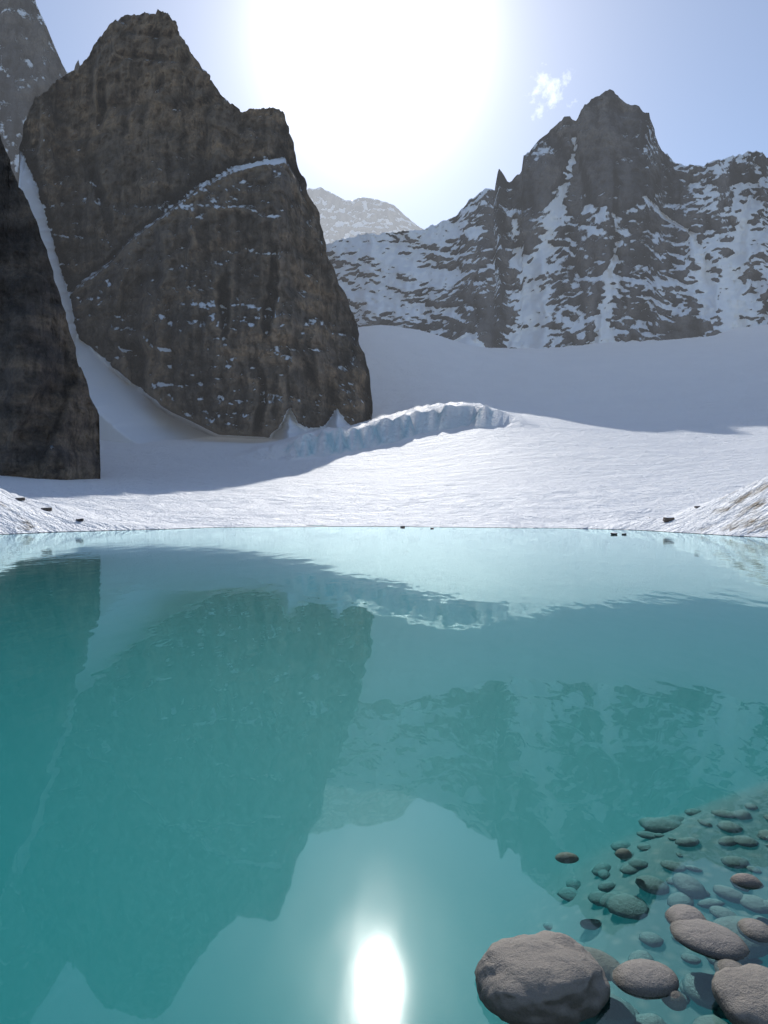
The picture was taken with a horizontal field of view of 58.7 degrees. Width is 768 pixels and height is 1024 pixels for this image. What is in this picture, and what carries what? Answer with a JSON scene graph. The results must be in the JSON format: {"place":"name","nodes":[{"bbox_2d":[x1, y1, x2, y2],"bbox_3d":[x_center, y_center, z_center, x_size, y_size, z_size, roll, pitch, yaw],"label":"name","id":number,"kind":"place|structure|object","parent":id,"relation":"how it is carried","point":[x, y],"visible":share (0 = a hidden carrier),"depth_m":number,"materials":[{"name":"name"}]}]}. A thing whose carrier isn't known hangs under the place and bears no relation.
{"place":"outdoors","nodes":[
{"label":"outdoors","id":0,"kind":"place"},
{"bbox_2d":[0,0,79,186],"bbox_3d":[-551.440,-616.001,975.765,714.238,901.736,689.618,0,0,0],"label":"mountain","id":1,"kind":"structure","parent":0,"point":[31,67],"depth_m":750.11,"materials":[{"name":"grey stone"}]},
{"bbox_2d":[0,136,100,479],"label":"cliff","id":2,"kind":"structure","parent":0,"point":[49,422],"depth_m":168.92,"materials":[{"name":"grey stone"}]},
{"bbox_2d":[307,187,423,243],"bbox_3d":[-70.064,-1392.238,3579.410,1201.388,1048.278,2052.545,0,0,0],"label":"mountain","id":3,"kind":"structure","parent":0,"point":[340,218],"depth_m":2788.06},
{"bbox_2d":[0,525,767,1023],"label":"lake water","id":4,"kind":"structure","parent":0,"point":[328,775],"depth_m":4.60,"materials":[{"name":"teal liquid"}]},
{"bbox_2d":[474,930,609,1023],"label":"boulder","id":5,"kind":"object","parent":4,"relation":"in","point":[545,977],"visible":0.99,"depth_m":2.34,"materials":[{"name":"stone"}]},
{"bbox_2d":[612,873,767,998],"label":"stones","id":6,"kind":"object","parent":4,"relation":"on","point":[692,928],"visible":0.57,"depth_m":2.64,"materials":[{"name":"grey stone"}]},
{"bbox_2d":[711,963,767,1023],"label":"corner boulder","id":7,"kind":"object","parent":4,"relation":"in","point":[740,994],"visible":1,"depth_m":2.29,"materials":[{"name":"stone"}]},
{"bbox_2d":[0,324,767,537],"bbox_3d":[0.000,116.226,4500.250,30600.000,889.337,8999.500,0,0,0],"label":"ground","id":8,"kind":"structure","parent":0,"point":[633,435],"depth_m":272.14,"materials":[{"name":"white snow"}]},
{"bbox_2d":[19,9,372,443],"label":"rock peak","id":9,"kind":"structure","parent":8,"relation":"on","point":[163,187],"depth_m":432.54,"materials":[{"name":"stone"}]},
{"bbox_2d":[15,497,699,534],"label":"shore rocks","id":10,"kind":"object","parent":8,"relation":"on","point":[666,519],"visible":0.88,"depth_m":61.74,"materials":[{"name":"grey stone"}]},
{"bbox_2d":[36,0,767,229],"label":"sky","id":11,"kind":"structure","parent":0,"point":[417,107],"materials":[{"name":"blue"}]},
{"bbox_2d":[326,89,767,348],"bbox_3d":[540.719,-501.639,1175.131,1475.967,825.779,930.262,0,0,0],"label":"mountain massif","id":12,"kind":"structure","parent":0,"point":[603,218],"depth_m":896.63,"materials":[{"name":"grey stone"}]}
]}

